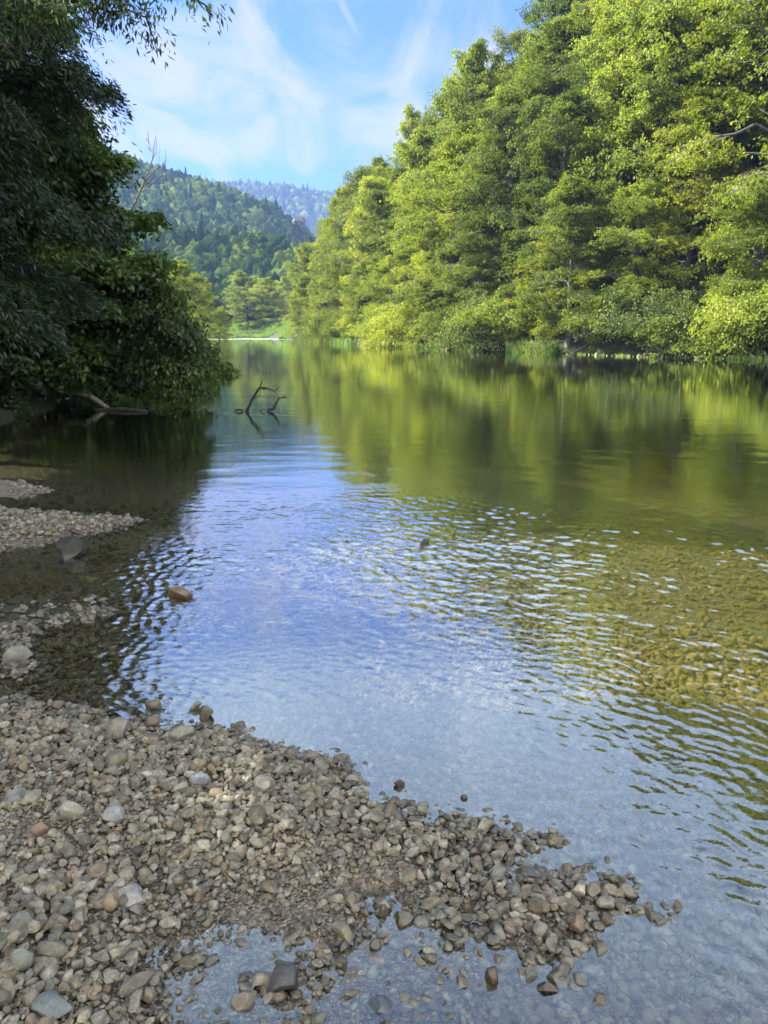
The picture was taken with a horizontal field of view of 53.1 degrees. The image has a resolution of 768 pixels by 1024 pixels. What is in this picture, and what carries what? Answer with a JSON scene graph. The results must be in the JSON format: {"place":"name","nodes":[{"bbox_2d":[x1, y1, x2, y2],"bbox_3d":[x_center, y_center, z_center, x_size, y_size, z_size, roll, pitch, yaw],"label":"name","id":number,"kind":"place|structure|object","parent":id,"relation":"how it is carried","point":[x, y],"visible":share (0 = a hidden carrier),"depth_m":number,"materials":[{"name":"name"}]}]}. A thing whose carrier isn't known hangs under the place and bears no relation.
{"place":"outdoors","nodes":[
{"label":"outdoors","id":0,"kind":"place"},
{"bbox_2d":[27,0,581,192],"label":"sky","id":1,"kind":"structure","parent":0,"point":[299,92],"materials":[{"name":"blue"}]},
{"bbox_2d":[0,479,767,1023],"bbox_3d":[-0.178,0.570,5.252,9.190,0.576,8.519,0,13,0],"label":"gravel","id":2,"kind":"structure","parent":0,"point":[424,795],"depth_m":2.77,"materials":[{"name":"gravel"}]},
{"bbox_2d":[3,787,26,804],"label":"stone","id":3,"kind":"object","parent":2,"relation":"on","point":[15,794],"visible":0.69,"depth_m":2.53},
{"bbox_2d":[2,645,32,664],"bbox_3d":[-1.843,0.722,3.868,0.137,0.095,0.102,0,13,0],"label":"stone","id":4,"kind":"object","parent":2,"relation":"on","point":[19,653],"visible":0.91,"depth_m":3.84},
{"bbox_2d":[10,948,33,970],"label":"stone","id":5,"kind":"object","parent":2,"relation":"on","point":[21,959],"visible":0.98,"depth_m":1.88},
{"bbox_2d":[32,990,72,1019],"bbox_3d":[-0.780,1.162,1.805,0.094,0.046,0.066,5,14,21],"label":"stone","id":6,"kind":"object","parent":2,"relation":"on","point":[54,1004],"visible":0.96,"depth_m":1.79,"materials":[{"name":"stone"}]},
{"bbox_2d":[37,941,67,957],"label":"stone","id":7,"kind":"object","parent":2,"relation":"on","point":[56,949],"visible":0.94,"depth_m":1.94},
{"bbox_2d":[59,799,85,820],"bbox_3d":[-0.987,0.950,2.442,0.077,0.092,0.062,-2,13,-9],"label":"stone","id":8,"kind":"object","parent":2,"relation":"on","point":[69,809],"visible":0.92,"depth_m":2.42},
{"bbox_2d":[101,805,124,821],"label":"stone","id":9,"kind":"object","parent":2,"relation":"on","point":[113,813],"visible":1,"depth_m":2.44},
{"bbox_2d":[104,749,128,767],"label":"stone","id":10,"kind":"object","parent":2,"relation":"on","point":[120,757],"visible":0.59,"depth_m":2.81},
{"bbox_2d":[106,717,128,740],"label":"stone","id":11,"kind":"object","parent":2,"relation":"on","point":[120,725],"visible":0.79,"depth_m":3.04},
{"bbox_2d":[118,883,146,910],"bbox_3d":[-0.715,1.092,2.165,0.093,0.055,0.075,-3,14,-13],"label":"stone","id":12,"kind":"object","parent":2,"relation":"on","point":[133,892],"visible":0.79,"depth_m":2.15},
{"bbox_2d":[118,971,153,994],"bbox_3d":[-0.603,1.147,1.868,0.090,0.044,0.038,-8,16,-32],"label":"stone","id":13,"kind":"object","parent":2,"relation":"on","point":[132,983],"visible":1,"depth_m":1.86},
{"bbox_2d":[170,725,193,742],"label":"stone","id":14,"kind":"object","parent":2,"relation":"on","point":[179,733],"visible":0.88,"depth_m":3.02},
{"bbox_2d":[189,772,210,786],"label":"stone","id":15,"kind":"object","parent":2,"relation":"on","point":[202,779],"visible":1,"depth_m":2.67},
{"bbox_2d":[231,992,254,1013],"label":"stone","id":16,"kind":"object","parent":2,"relation":"on","point":[243,1002],"visible":0.98,"depth_m":1.87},
{"bbox_2d":[266,963,298,993],"bbox_3d":[-0.254,1.172,1.926,0.077,0.065,0.076,0,13,0],"label":"stone","id":17,"kind":"object","parent":2,"relation":"on","point":[284,976],"visible":0.98,"depth_m":1.90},
{"bbox_2d":[331,921,353,942],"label":"stone","id":18,"kind":"object","parent":2,"relation":"on","point":[342,930],"visible":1,"depth_m":2.06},
{"bbox_2d":[366,994,392,1018],"bbox_3d":[-0.012,1.215,1.883,0.066,0.048,0.057,0,13,0],"label":"stone","id":19,"kind":"object","parent":2,"relation":"on","point":[381,1006],"visible":0.95,"depth_m":1.87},
{"bbox_2d":[485,966,498,985],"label":"stone","id":20,"kind":"object","parent":2,"relation":"on","point":[491,975],"visible":1,"depth_m":1.94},
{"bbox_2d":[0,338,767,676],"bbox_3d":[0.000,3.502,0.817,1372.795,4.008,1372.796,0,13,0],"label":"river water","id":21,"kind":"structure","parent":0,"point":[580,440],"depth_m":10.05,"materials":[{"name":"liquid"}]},
{"bbox_2d":[168,586,192,601],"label":"rock","id":22,"kind":"object","parent":21,"relation":"in","point":[179,593],"visible":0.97,"depth_m":4.76,"materials":[{"name":"stone"}]},
{"bbox_2d":[0,72,767,1023],"bbox_3d":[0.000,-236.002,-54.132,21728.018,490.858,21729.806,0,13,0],"label":"ground","id":23,"kind":"structure","parent":0,"point":[370,882],"depth_m":3.79,"materials":[{"name":"gravel"}]},
{"bbox_2d":[0,9,141,399],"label":"maple tree","id":24,"kind":"object","parent":23,"relation":"on","point":[101,277],"visible":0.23,"depth_m":15.19,"materials":[{"name":"green plant"}]},
{"bbox_2d":[55,536,86,564],"bbox_3d":[-2.315,0.276,5.690,0.200,0.205,0.215,-12,18,-43],"label":"boulder","id":25,"kind":"object","parent":23,"relation":"on","point":[68,547],"visible":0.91,"depth_m":5.63,"materials":[{"name":"stone"}]},
{"bbox_2d":[0,51,146,347],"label":"lime tree","id":26,"kind":"object","parent":23,"relation":"on","point":[100,190],"visible":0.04,"depth_m":15.12,"materials":[{"name":"green plant"}]},
{"bbox_2d":[0,0,159,420],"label":"ash tree","id":27,"kind":"object","parent":23,"relation":"on","point":[70,78],"visible":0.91,"depth_m":10.06,"materials":[{"name":"green plant"}]},
{"bbox_2d":[0,214,160,416],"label":"maple tree","id":28,"kind":"object","parent":23,"relation":"on","point":[92,384],"visible":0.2,"depth_m":15.77,"materials":[{"name":"green plant"}]},
{"bbox_2d":[0,105,197,404],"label":"maple tree","id":29,"kind":"object","parent":23,"relation":"on","point":[145,222],"visible":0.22,"depth_m":16.15,"materials":[{"name":"green plant"}]},
{"bbox_2d":[55,132,178,392],"bbox_3d":[-6.606,-5.752,18.380,3.476,6.064,1.611,0,13,0],"label":"dead tree","id":30,"kind":"object","parent":23,"relation":"on","point":[139,193],"visible":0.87,"depth_m":17.67,"materials":[{"name":"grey wood"}]},
{"bbox_2d":[0,0,234,73],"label":"overhanging ash tree","id":31,"kind":"object","parent":23,"relation":"on","point":[37,7],"visible":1,"depth_m":8.14,"materials":[{"name":"green plant"}]},
{"bbox_2d":[41,265,219,408],"bbox_3d":[-6.006,-3.789,17.590,4.755,3.792,3.558,0,13,0],"label":"overhanging shrub","id":32,"kind":"object","parent":23,"relation":"on","point":[183,359],"visible":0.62,"depth_m":16.68,"materials":[{"name":"green plant"}]},
{"bbox_2d":[169,259,218,337],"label":"beech tree","id":33,"kind":"object","parent":23,"relation":"on","point":[183,273],"visible":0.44,"depth_m":114.65,"materials":[{"name":"green plant"}]},
{"bbox_2d":[150,336,242,376],"bbox_3d":[-10.095,-5.003,30.875,9.926,4.748,8.898,-10,16,-36],"label":"bank shrub","id":34,"kind":"object","parent":23,"relation":"on","point":[224,368],"visible":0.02,"depth_m":30.22,"materials":[{"name":"green plant"}]},
{"bbox_2d":[182,272,219,341],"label":"maple tree","id":35,"kind":"object","parent":23,"relation":"on","point":[198,277],"visible":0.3,"depth_m":129.60,"materials":[{"name":"green plant"}]},
{"bbox_2d":[100,149,316,245],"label":"hill woods","id":36,"kind":"object","parent":23,"relation":"on","point":[219,205],"visible":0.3,"depth_m":620.21,"materials":[{"name":"green plant"}]},
{"bbox_2d":[189,282,228,341],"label":"maple tree","id":37,"kind":"object","parent":23,"relation":"on","point":[219,328],"visible":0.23,"depth_m":145.46,"materials":[{"name":"green plant"}]},
{"bbox_2d":[111,205,316,327],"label":"valley woods","id":38,"kind":"object","parent":23,"relation":"on","point":[216,257],"visible":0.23,"depth_m":339.58,"materials":[{"name":"green plant"}]},
{"bbox_2d":[206,305,232,339],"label":"maple tree","id":39,"kind":"object","parent":23,"relation":"on","point":[222,310],"visible":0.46,"depth_m":179.26,"materials":[{"name":"green plant"}]},
{"bbox_2d":[221,270,271,328],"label":"poplar tree","id":40,"kind":"object","parent":23,"relation":"on","point":[240,278],"visible":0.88,"depth_m":249.99,"materials":[{"name":"green plant"}]},
{"bbox_2d":[192,173,336,241],"bbox_3d":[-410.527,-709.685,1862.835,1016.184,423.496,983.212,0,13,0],"label":"distant woods","id":41,"kind":"object","parent":23,"relation":"on","point":[307,204],"visible":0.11,"depth_m":1992.68,"materials":[{"name":"green plant"}]},
{"bbox_2d":[246,277,290,326],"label":"maple tree","id":42,"kind":"object","parent":23,"relation":"on","point":[265,285],"visible":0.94,"depth_m":244.84,"materials":[{"name":"green plant"}]},
{"bbox_2d":[273,276,296,319],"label":"ash tree","id":43,"kind":"object","parent":23,"relation":"on","point":[283,282],"visible":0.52,"depth_m":262.63,"materials":[{"name":"green plant"}]},
{"bbox_2d":[284,276,311,339],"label":"riverside tree","id":44,"kind":"object","parent":23,"relation":"on","point":[304,280],"visible":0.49,"depth_m":160.88,"materials":[{"name":"green plant"}]},
{"bbox_2d":[278,242,318,337],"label":"hillside tree","id":45,"kind":"object","parent":23,"relation":"on","point":[302,258],"visible":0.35,"depth_m":165.89,"materials":[{"name":"green plant"}]},
{"bbox_2d":[296,278,327,340],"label":"riverside tree","id":46,"kind":"object","parent":23,"relation":"on","point":[305,299],"visible":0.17,"depth_m":145.19,"materials":[{"name":"green plant"}]},
{"bbox_2d":[298,311,340,342],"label":"riverside shrub","id":47,"kind":"object","parent":23,"relation":"on","point":[313,328],"visible":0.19,"depth_m":131.25,"materials":[{"name":"green plant"}]},
{"bbox_2d":[308,277,334,323],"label":"riverside tree","id":48,"kind":"object","parent":23,"relation":"on","point":[321,281],"visible":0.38,"depth_m":140.74,"materials":[{"name":"green plant"}]},
{"bbox_2d":[307,217,346,308],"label":"hillside tree","id":49,"kind":"object","parent":23,"relation":"on","point":[322,251],"visible":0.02,"depth_m":147.44,"materials":[{"name":"green plant"}]},
{"bbox_2d":[306,223,356,307],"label":"hillside tree","id":50,"kind":"object","parent":23,"relation":"on","point":[326,265],"visible":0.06,"depth_m":141.52,"materials":[{"name":"green plant"}]},
{"bbox_2d":[305,183,361,315],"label":"hillside tree","id":51,"kind":"object","parent":23,"relation":"on","point":[342,193],"visible":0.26,"depth_m":134.42,"materials":[{"name":"green plant"}]},
{"bbox_2d":[316,313,354,342],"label":"riverside shrub","id":52,"kind":"object","parent":23,"relation":"on","point":[328,326],"visible":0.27,"depth_m":123.71,"materials":[{"name":"green plant"}]},
{"bbox_2d":[325,280,350,338],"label":"riverside tree","id":53,"kind":"object","parent":23,"relation":"on","point":[337,297],"visible":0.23,"depth_m":126.61,"materials":[{"name":"green plant"}]},
{"bbox_2d":[330,207,359,276],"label":"hillside tree","id":54,"kind":"object","parent":23,"relation":"on","point":[336,258],"visible":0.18,"depth_m":131.33,"materials":[{"name":"green plant"}]},
{"bbox_2d":[322,160,381,285],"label":"hillside tree","id":55,"kind":"object","parent":23,"relation":"on","point":[358,174],"visible":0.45,"depth_m":125.22,"materials":[{"name":"green plant"}]},
{"bbox_2d":[341,273,375,337],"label":"riverside tree","id":56,"kind":"object","parent":23,"relation":"on","point":[353,280],"visible":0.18,"depth_m":112.50,"materials":[{"name":"green plant"}]},
{"bbox_2d":[340,260,381,336],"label":"riverside tree","id":57,"kind":"object","parent":23,"relation":"on","point":[358,303],"visible":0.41,"depth_m":106.59,"materials":[{"name":"green plant"}]},
{"bbox_2d":[340,236,383,321],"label":"hillside tree","id":58,"kind":"object","parent":23,"relation":"on","point":[361,247],"visible":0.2,"depth_m":112.92,"materials":[{"name":"green plant"}]},
{"bbox_2d":[331,175,402,328],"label":"hillside tree","id":59,"kind":"object","parent":23,"relation":"on","point":[368,183],"visible":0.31,"depth_m":114.39,"materials":[{"name":"green plant"}]},
{"bbox_2d":[353,266,396,339],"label":"riverside tree","id":60,"kind":"object","parent":23,"relation":"on","point":[365,293],"visible":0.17,"depth_m":101.38,"materials":[{"name":"green plant"}]},
{"bbox_2d":[348,187,406,301],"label":"hillside tree","id":61,"kind":"object","parent":23,"relation":"on","point":[383,221],"visible":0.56,"depth_m":106.23,"materials":[{"name":"green plant"}]},
{"bbox_2d":[345,302,418,346],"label":"riverside shrub","id":62,"kind":"object","parent":23,"relation":"on","point":[372,312],"visible":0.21,"depth_m":94.36,"materials":[{"name":"green plant"}]},
{"bbox_2d":[356,254,417,338],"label":"riverside tree","id":63,"kind":"object","parent":23,"relation":"on","point":[386,265],"visible":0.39,"depth_m":96.64,"materials":[{"name":"green plant"}]},
{"bbox_2d":[356,300,435,347],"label":"riverside shrub","id":64,"kind":"object","parent":23,"relation":"on","point":[393,322],"visible":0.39,"depth_m":86.30,"materials":[{"name":"green plant"}]},
{"bbox_2d":[375,247,427,334],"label":"riverside tree","id":65,"kind":"object","parent":23,"relation":"on","point":[404,255],"visible":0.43,"depth_m":91.36,"materials":[{"name":"green plant"}]},
{"bbox_2d":[382,102,435,167],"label":"hillside tree","id":66,"kind":"object","parent":23,"relation":"on","point":[407,124],"visible":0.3,"depth_m":144.28,"materials":[{"name":"green plant"}]},
{"bbox_2d":[386,124,459,294],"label":"hillside tree","id":67,"kind":"object","parent":23,"relation":"on","point":[416,153],"visible":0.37,"depth_m":93.45,"materials":[{"name":"green plant"}]},
{"bbox_2d":[387,230,458,347],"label":"riverside tree","id":68,"kind":"object","parent":23,"relation":"on","point":[422,253],"visible":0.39,"depth_m":81.89,"materials":[{"name":"green plant"}]},
{"bbox_2d":[394,144,460,295],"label":"hillside tree","id":69,"kind":"object","parent":23,"relation":"on","point":[436,157],"visible":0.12,"depth_m":91.47,"materials":[{"name":"green plant"}]},
{"bbox_2d":[406,75,465,243],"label":"hillside tree","id":70,"kind":"object","parent":23,"relation":"on","point":[436,114],"visible":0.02,"depth_m":100.64,"materials":[{"name":"green plant"}]},
{"bbox_2d":[413,306,459,341],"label":"riverside shrub","id":71,"kind":"object","parent":23,"relation":"on","point":[433,324],"visible":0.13,"depth_m":76.08,"materials":[{"name":"green plant"}]},
{"bbox_2d":[410,245,475,340],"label":"riverside tree","id":72,"kind":"object","parent":23,"relation":"on","point":[437,301],"visible":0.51,"depth_m":79.48,"materials":[{"name":"green plant"}]},
{"bbox_2d":[379,120,518,339],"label":"hillside tree","id":73,"kind":"object","parent":23,"relation":"on","point":[461,142],"visible":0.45,"depth_m":79.58,"materials":[{"name":"green plant"}]},
{"bbox_2d":[408,134,511,292],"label":"hillside tree","id":74,"kind":"object","parent":23,"relation":"on","point":[447,226],"visible":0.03,"depth_m":85.55,"materials":[{"name":"green plant"}]},
{"bbox_2d":[423,36,513,208],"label":"hillside tree","id":75,"kind":"object","parent":23,"relation":"on","point":[477,86],"visible":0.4,"depth_m":87.81,"materials":[{"name":"green plant"}]},
{"bbox_2d":[432,205,524,347],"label":"riverside tree","id":76,"kind":"object","parent":23,"relation":"on","point":[504,250],"visible":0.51,"depth_m":71.54,"materials":[{"name":"green plant"}]},
{"bbox_2d":[433,52,528,208],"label":"hillside tree","id":77,"kind":"object","parent":23,"relation":"on","point":[497,77],"visible":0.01,"depth_m":92.92,"materials":[{"name":"green plant"}]},
{"bbox_2d":[421,126,541,325],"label":"hillside tree","id":78,"kind":"object","parent":23,"relation":"on","point":[458,229],"visible":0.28,"depth_m":73.80,"materials":[{"name":"green plant"}]},
{"bbox_2d":[424,290,545,351],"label":"riverside shrub","id":79,"kind":"object","parent":23,"relation":"on","point":[450,338],"visible":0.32,"depth_m":68.04,"materials":[{"name":"green plant"}]},
{"bbox_2d":[214,316,767,359],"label":"bank grass","id":80,"kind":"structure","parent":23,"relation":"on","point":[513,345],"depth_m":81.30,"materials":[{"name":"plant"}]},
{"bbox_2d":[436,288,561,350],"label":"riverside shrub","id":81,"kind":"object","parent":23,"relation":"on","point":[486,314],"visible":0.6,"depth_m":65.64,"materials":[{"name":"green plant"}]},
{"bbox_2d":[429,84,584,298],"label":"hillside tree","id":82,"kind":"object","parent":23,"relation":"on","point":[504,107],"visible":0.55,"depth_m":70.75,"materials":[{"name":"green plant"}]},
{"bbox_2d":[484,24,529,85],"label":"hillside tree","id":83,"kind":"object","parent":23,"relation":"on","point":[512,38],"visible":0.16,"depth_m":97.75,"materials":[{"name":"green plant"}]},
{"bbox_2d":[467,71,567,241],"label":"hillside tree","id":84,"kind":"object","parent":23,"relation":"on","point":[525,80],"visible":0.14,"depth_m":80.89,"materials":[{"name":"green plant"}]},
{"bbox_2d":[492,72,577,215],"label":"hillside tree","id":85,"kind":"object","parent":23,"relation":"on","point":[551,90],"visible":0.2,"depth_m":78.73,"materials":[{"name":"green plant"}]},
{"bbox_2d":[487,8,591,109],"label":"hillside tree","id":86,"kind":"object","parent":23,"relation":"on","point":[533,37],"visible":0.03,"depth_m":87.11,"materials":[{"name":"green plant"}]},
{"bbox_2d":[488,92,600,303],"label":"hillside tree","id":87,"kind":"object","parent":23,"relation":"on","point":[532,108],"visible":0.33,"depth_m":65.81,"materials":[{"name":"green plant"}]},
{"bbox_2d":[501,226,589,340],"bbox_3d":[13.841,-19.357,65.197,7.540,10.271,7.145,10,10,19],"label":"riverside tree","id":88,"kind":"object","parent":23,"relation":"on","point":[524,282],"visible":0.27,"depth_m":64.18,"materials":[{"name":"green plant"}]},
{"bbox_2d":[506,0,600,62],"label":"hillside tree","id":89,"kind":"object","parent":23,"relation":"on","point":[547,8],"visible":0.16,"depth_m":92.53,"materials":[{"name":"green plant"}]},
{"bbox_2d":[500,14,623,206],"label":"hillside tree","id":90,"kind":"object","parent":23,"relation":"on","point":[561,32],"visible":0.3,"depth_m":79.93,"materials":[{"name":"green plant"}]},
{"bbox_2d":[490,87,636,336],"bbox_3d":[15.223,-24.703,63.730,11.635,19.825,12.549,-6,13,-22],"label":"hillside tree","id":91,"kind":"object","parent":23,"relation":"on","point":[563,110],"visible":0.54,"depth_m":61.78,"materials":[{"name":"green plant"}]},
{"bbox_2d":[507,172,620,353],"bbox_3d":[14.633,-18.850,59.683,9.777,14.181,10.545,4,18,21],"label":"riverside tree","id":92,"kind":"object","parent":23,"relation":"on","point":[579,190],"visible":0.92,"depth_m":58.23,"materials":[{"name":"green plant"}]},
{"bbox_2d":[552,32,631,216],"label":"hillside tree","id":93,"kind":"object","parent":23,"relation":"on","point":[585,77],"visible":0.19,"depth_m":69.89,"materials":[{"name":"green plant"}]},
{"bbox_2d":[565,0,618,65],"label":"hillside tree","id":94,"kind":"object","parent":23,"relation":"on","point":[575,5],"visible":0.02,"depth_m":86.41,"materials":[{"name":"green plant"}]},
{"bbox_2d":[568,0,674,241],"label":"hillside tree","id":95,"kind":"object","parent":23,"relation":"on","point":[615,6],"visible":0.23,"depth_m":62.15,"materials":[{"name":"green plant"}]},
{"bbox_2d":[558,180,695,347],"bbox_3d":[18.260,-18.034,56.906,9.828,12.272,9.638,5,16,2],"label":"riverside tree","id":96,"kind":"object","parent":23,"relation":"on","point":[640,207],"visible":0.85,"depth_m":54.93,"materials":[{"name":"green plant"}]},
{"bbox_2d":[564,283,726,357],"bbox_3d":[20.157,-13.361,54.999,13.261,6.136,13.392,-9,16,-34],"label":"riverside shrub","id":97,"kind":"object","parent":23,"relation":"on","point":[627,309],"visible":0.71,"depth_m":53.03,"materials":[{"name":"green plant"}]},
{"bbox_2d":[562,0,742,289],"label":"hillside tree","id":98,"kind":"object","parent":23,"relation":"on","point":[665,25],"visible":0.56,"depth_m":56.26,"materials":[{"name":"green plant"}]},
{"bbox_2d":[582,0,767,230],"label":"hillside tree","id":99,"kind":"object","parent":23,"relation":"on","point":[709,48],"visible":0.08,"depth_m":59.71,"materials":[{"name":"green plant"}]},
{"bbox_2d":[620,289,748,358],"bbox_3d":[21.405,-12.082,52.454,10.782,6.223,9.176,-9,16,-35],"label":"riverside shrub","id":100,"kind":"object","parent":23,"relation":"on","point":[663,320],"visible":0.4,"depth_m":50.48,"materials":[{"name":"green plant"}]},
{"bbox_2d":[613,83,762,290],"bbox_3d":[22.950,-22.985,55.311,11.666,15.226,12.046,8,15,30],"label":"hillside tree","id":101,"kind":"object","parent":23,"relation":"on","point":[700,98],"visible":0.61,"depth_m":54.15,"materials":[{"name":"green plant"}]},
{"bbox_2d":[635,0,767,294],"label":"hillside tree","id":102,"kind":"object","parent":23,"relation":"on","point":[740,103],"visible":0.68,"depth_m":50.77,"materials":[{"name":"green plant"}]},
{"bbox_2d":[679,267,767,358],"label":"riverside shrub","id":103,"kind":"object","parent":23,"relation":"on","point":[743,312],"visible":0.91,"depth_m":45.68,"materials":[{"name":"green plant"}]},
{"bbox_2d":[686,35,767,280],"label":"hillside tree","id":104,"kind":"object","parent":23,"relation":"on","point":[758,180],"visible":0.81,"depth_m":46.35,"materials":[{"name":"green plant"}]},
{"bbox_2d":[688,184,767,357],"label":"riverside tree","id":105,"kind":"object","parent":23,"relation":"on","point":[756,213],"visible":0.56,"depth_m":47.69,"materials":[{"name":"green plant"}]},
{"bbox_2d":[691,0,767,186],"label":"hillside tree","id":106,"kind":"object","parent":23,"relation":"on","point":[748,166],"visible":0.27,"depth_m":54.93,"materials":[{"name":"green plant"}]},
{"bbox_2d":[700,36,767,160],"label":"hillside tree","id":107,"kind":"object","parent":23,"relation":"on","point":[740,76],"visible":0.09,"depth_m":59.41,"materials":[{"name":"green plant"}]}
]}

